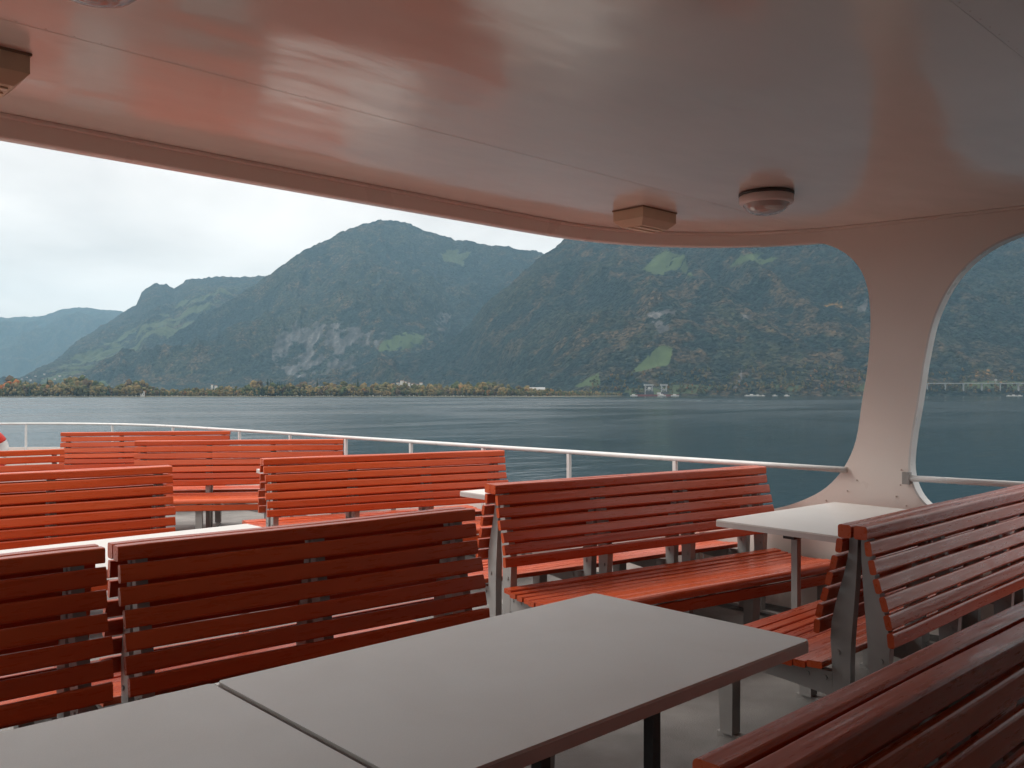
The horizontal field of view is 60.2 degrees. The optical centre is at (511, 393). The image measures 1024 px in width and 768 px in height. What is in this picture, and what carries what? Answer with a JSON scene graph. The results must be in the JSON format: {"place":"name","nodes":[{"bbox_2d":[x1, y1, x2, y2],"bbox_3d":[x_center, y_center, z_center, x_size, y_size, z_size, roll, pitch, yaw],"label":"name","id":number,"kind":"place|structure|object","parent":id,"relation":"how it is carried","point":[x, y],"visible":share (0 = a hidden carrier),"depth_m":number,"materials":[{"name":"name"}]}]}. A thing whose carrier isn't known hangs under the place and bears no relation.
{"place":"outdoors","nodes":[
{"label":"outdoors","id":0,"kind":"place"},
{"bbox_2d":[0,307,122,377],"bbox_3d":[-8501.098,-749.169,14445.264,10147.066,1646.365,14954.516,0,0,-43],"label":"mountain","id":1,"kind":"structure","parent":0,"point":[29,344],"depth_m":12585.76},
{"bbox_2d":[0,275,266,392],"bbox_3d":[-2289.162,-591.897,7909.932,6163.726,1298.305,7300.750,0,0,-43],"label":"mountain","id":2,"kind":"structure","parent":0,"point":[156,314],"depth_m":7361.32,"materials":[{"name":"green plant"}]},
{"bbox_2d":[0,141,562,317],"label":"sky","id":3,"kind":"structure","parent":0,"point":[76,230],"materials":[{"name":"white"}]},
{"bbox_2d":[0,395,573,396],"bbox_3d":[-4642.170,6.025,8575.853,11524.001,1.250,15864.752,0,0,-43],"label":"shore ground","id":4,"kind":"structure","parent":0,"point":[290,396],"depth_m":2083.64,"materials":[{"name":"green plant"}]},
{"bbox_2d":[0,375,621,396],"bbox_3d":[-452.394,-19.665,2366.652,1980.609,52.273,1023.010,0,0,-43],"label":"delta wood","id":5,"kind":"object","parent":4,"relation":"on","point":[69,386],"visible":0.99,"depth_m":2103.06,"materials":[{"name":"green plant"}]},
{"bbox_2d":[526,387,544,395],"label":"house","id":6,"kind":"structure","parent":4,"relation":"on","point":[540,388],"depth_m":2743.00,"materials":[{"name":"paint"}]},
{"bbox_2d":[84,219,542,387],"bbox_3d":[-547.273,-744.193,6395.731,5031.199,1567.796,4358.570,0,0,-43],"label":"mountain","id":7,"kind":"structure","parent":0,"point":[354,297],"depth_m":5916.65,"materials":[{"name":"green plant"}]},
{"bbox_2d":[0,396,1023,558],"bbox_3d":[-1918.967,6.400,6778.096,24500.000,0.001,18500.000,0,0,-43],"label":"lake","id":8,"kind":"structure","parent":0,"point":[975,437],"depth_m":173.88,"materials":[{"name":"teal liquid"}]},
{"bbox_2d":[635,384,679,395],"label":"building","id":9,"kind":"structure","parent":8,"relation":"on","point":[649,393],"depth_m":2553.04,"materials":[{"name":"concrete"}]},
{"bbox_2d":[926,379,1023,390],"bbox_3d":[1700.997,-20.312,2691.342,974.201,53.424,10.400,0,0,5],"label":"road viaduct","id":10,"kind":"object","parent":8,"relation":"on","point":[976,383],"visible":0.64,"depth_m":2709.67,"materials":[{"name":"concrete"}]},
{"bbox_2d":[262,237,1023,395],"bbox_3d":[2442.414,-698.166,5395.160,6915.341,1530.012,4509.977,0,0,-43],"label":"mountain","id":11,"kind":"structure","parent":0,"point":[569,315],"depth_m":3505.54,"materials":[{"name":"green plant"}]},
{"bbox_2d":[589,361,1023,392],"bbox_3d":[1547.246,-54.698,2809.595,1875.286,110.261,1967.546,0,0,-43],"label":"shoreline trees","id":12,"kind":"object","parent":11,"relation":"on","point":[848,386],"visible":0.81,"depth_m":2786.11,"materials":[{"name":"green plant"}]},
{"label":"hull","id":13,"kind":"structure","parent":0,"visible":0},
{"bbox_2d":[0,503,1002,767],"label":"deck","id":14,"kind":"structure","parent":13,"relation":"on","point":[690,731],"depth_m":3.83,"materials":[{"name":"paint"}]},
{"bbox_2d":[0,449,64,479],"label":"slatted bench","id":15,"kind":"object","parent":14,"relation":"on","point":[53,459],"visible":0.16,"depth_m":7.40,"materials":[{"name":"paint"}]},
{"bbox_2d":[0,544,98,728],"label":"slatted bench","id":16,"kind":"object","parent":14,"relation":"on","point":[32,647],"visible":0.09,"depth_m":2.70,"materials":[{"name":"paint"}]},
{"bbox_2d":[0,546,113,726],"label":"slatted bench","id":17,"kind":"object","parent":14,"relation":"on","point":[80,674],"visible":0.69,"depth_m":2.56,"materials":[{"name":"paint"}]},
{"bbox_2d":[0,465,169,541],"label":"slatted bench","id":18,"kind":"object","parent":14,"relation":"on","point":[73,501],"visible":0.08,"depth_m":5.57,"materials":[{"name":"paint"}]},
{"bbox_2d":[0,466,184,623],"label":"slatted bench","id":19,"kind":"object","parent":14,"relation":"on","point":[160,522],"visible":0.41,"depth_m":5.41,"materials":[{"name":"paint"}]},
{"bbox_2d":[0,524,258,685],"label":"deck table","id":20,"kind":"object","parent":14,"relation":"on","point":[103,542],"visible":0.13,"depth_m":4.03,"materials":[{"name":"laminate"}]},
{"bbox_2d":[59,431,229,505],"bbox_3d":[-4.478,0.934,10.720,1.971,0.931,0.645,0,0,-13],"label":"slatted bench","id":21,"kind":"object","parent":14,"relation":"on","point":[120,444],"visible":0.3,"depth_m":10.84,"materials":[{"name":"paint"}]},
{"bbox_2d":[63,431,230,485],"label":"slatted bench","id":22,"kind":"object","parent":14,"relation":"on","point":[118,447],"visible":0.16,"depth_m":11.01,"materials":[{"name":"paint"}]},
{"bbox_2d":[0,684,365,767],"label":"deck table","id":23,"kind":"object","parent":14,"relation":"on","point":[208,726],"visible":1,"depth_m":1.69,"materials":[{"name":"laminate"}]},
{"bbox_2d":[134,439,342,528],"bbox_3d":[-2.714,0.934,8.714,2.047,0.931,0.645,0,0,-9],"label":"slatted bench","id":24,"kind":"object","parent":14,"relation":"on","point":[204,501],"visible":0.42,"depth_m":8.87,"materials":[{"name":"paint"}]},
{"bbox_2d":[137,439,343,526],"bbox_3d":[-2.821,0.934,9.357,2.047,0.931,0.645,0,0,-9],"label":"slatted bench","id":25,"kind":"object","parent":14,"relation":"on","point":[202,489],"visible":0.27,"depth_m":9.13,"materials":[{"name":"paint"}]},
{"bbox_2d":[90,507,465,710],"bbox_3d":[-0.926,0.934,3.454,1.387,0.931,0.645,0,0,-40],"label":"slatted bench","id":26,"kind":"object","parent":14,"relation":"on","point":[119,680],"visible":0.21,"depth_m":3.11,"materials":[{"name":"paint"}]},
{"bbox_2d":[256,469,395,516],"bbox_3d":[-1.510,1.030,7.802,1.300,0.740,0.730,0,0,-31],"label":"deck table","id":27,"kind":"object","parent":14,"relation":"on","point":[258,471],"visible":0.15,"depth_m":7.71,"materials":[{"name":"laminate"}]},
{"bbox_2d":[113,508,554,767],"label":"slatted bench","id":28,"kind":"object","parent":14,"relation":"on","point":[145,661],"visible":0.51,"depth_m":3.03,"materials":[{"name":"paint"}]},
{"bbox_2d":[5,447,702,571],"bbox_3d":[-6.083,1.120,7.816,8.680,0.560,12.480,0,0,-43],"label":"bow bulwark","id":29,"kind":"object","parent":14,"relation":"on","point":[628,565],"visible":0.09,"depth_m":8.65,"materials":[{"name":"white paint"}]},
{"bbox_2d":[242,450,498,559],"bbox_3d":[-1.115,0.934,7.204,1.989,0.931,0.644,0,0,-29],"label":"slatted bench","id":30,"kind":"object","parent":14,"relation":"on","point":[266,522],"visible":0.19,"depth_m":6.99,"materials":[{"name":"paint"}]},
{"bbox_2d":[262,450,531,554],"bbox_3d":[-0.796,0.934,6.635,1.989,0.931,0.645,0,0,-29],"label":"slatted bench","id":31,"kind":"object","parent":14,"relation":"on","point":[354,500],"visible":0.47,"depth_m":6.75,"materials":[{"name":"paint"}]},
{"bbox_2d":[0,423,846,548],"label":"bow railing","id":32,"kind":"object","parent":14,"relation":"on","point":[675,460],"visible":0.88,"depth_m":7.56,"materials":[{"name":"metal"}]},
{"bbox_2d":[0,433,8,465],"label":"lifebuoy","id":33,"kind":"object","parent":32,"relation":"hanging from","point":[4,445],"visible":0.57,"depth_m":13.85,"materials":[{"name":"paint"}]},
{"bbox_2d":[460,489,516,604],"bbox_3d":[0.346,1.030,6.109,1.220,0.740,0.740,0,0,-40],"label":"deck table","id":34,"kind":"object","parent":14,"relation":"on","point":[478,494],"visible":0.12,"depth_m":5.92,"materials":[{"name":"laminate"}]},
{"bbox_2d":[0,0,1023,634],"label":"ferry canopy","id":35,"kind":"object","parent":14,"relation":"on","point":[882,140],"visible":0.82,"depth_m":3.29,"materials":[{"name":"paint"}]},
{"bbox_2d":[0,46,31,96],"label":"ceiling speaker","id":36,"kind":"object","parent":35,"relation":"attached to","point":[14,68],"visible":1,"depth_m":2.65,"materials":[{"name":"plastic"}]},
{"bbox_2d":[69,0,136,8],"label":"ceiling lamp","id":37,"kind":"object","parent":35,"relation":"attached to","point":[108,4],"visible":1,"depth_m":2.09,"materials":[{"name":"beige"}]},
{"bbox_2d":[612,205,676,232],"bbox_3d":[0.751,-0.978,4.993,0.310,0.104,0.220,0,0,-43],"label":"ceiling speaker","id":38,"kind":"object","parent":35,"relation":"attached to","point":[644,219],"visible":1,"depth_m":4.92,"materials":[{"name":"plastic"}]},
{"bbox_2d":[739,187,794,215],"bbox_3d":[1.303,-0.973,4.524,0.276,0.109,0.276,0,0,-43],"label":"ceiling lamp","id":39,"kind":"object","parent":35,"relation":"attached to","point":[767,201],"visible":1,"depth_m":4.43,"materials":[{"name":"beige"}]},
{"bbox_2d":[902,472,1023,486],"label":"side railing","id":40,"kind":"object","parent":35,"relation":"attached to","point":[908,477],"visible":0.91,"depth_m":5.01,"materials":[{"name":"metal"}]},
{"bbox_2d":[218,593,808,767],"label":"deck table","id":41,"kind":"object","parent":14,"relation":"on","point":[537,686],"visible":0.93,"depth_m":2.04,"materials":[{"name":"laminate"}]},
{"bbox_2d":[226,503,938,646],"bbox_3d":[2.858,1.396,4.477,0.339,0.001,18.602,0,0,-44],"label":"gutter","id":42,"kind":"object","parent":14,"relation":"on","point":[779,609],"visible":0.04,"depth_m":5.75,"materials":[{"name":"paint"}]},
{"bbox_2d":[452,465,755,616],"bbox_3d":[0.572,0.934,5.456,2.100,0.931,0.645,0,0,-34],"label":"slatted bench","id":43,"kind":"object","parent":14,"relation":"on","point":[492,572],"visible":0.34,"depth_m":5.11,"materials":[{"name":"paint"}]},
{"bbox_2d":[490,466,832,623],"bbox_3d":[0.935,0.934,4.915,2.100,0.931,0.645,0,0,-34],"label":"slatted bench","id":44,"kind":"object","parent":14,"relation":"on","point":[689,578],"visible":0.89,"depth_m":4.89,"materials":[{"name":"paint"}]},
{"bbox_2d":[716,502,905,608],"bbox_3d":[1.758,1.030,4.733,1.190,0.740,0.740,0,0,-40],"label":"deck table","id":45,"kind":"object","parent":14,"relation":"on","point":[820,522],"visible":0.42,"depth_m":4.56,"materials":[{"name":"laminate"}]},
{"bbox_2d":[692,601,1023,767],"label":"slatted bench","id":46,"kind":"object","parent":14,"relation":"on","point":[748,749],"visible":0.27,"depth_m":1.40,"materials":[{"name":"paint"}]},
{"bbox_2d":[717,484,1023,739],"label":"slatted bench","id":47,"kind":"object","parent":14,"relation":"on","point":[830,625],"visible":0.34,"depth_m":3.45,"materials":[{"name":"paint"}]},
{"bbox_2d":[745,621,1023,767],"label":"slatted bench","id":48,"kind":"object","parent":14,"relation":"on","point":[853,736],"visible":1,"depth_m":1.42,"materials":[{"name":"paint"}]},
{"bbox_2d":[854,488,1023,674],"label":"slatted bench","id":49,"kind":"object","parent":14,"relation":"on","point":[884,640],"visible":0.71,"depth_m":3.45,"materials":[{"name":"paint"}]}
]}

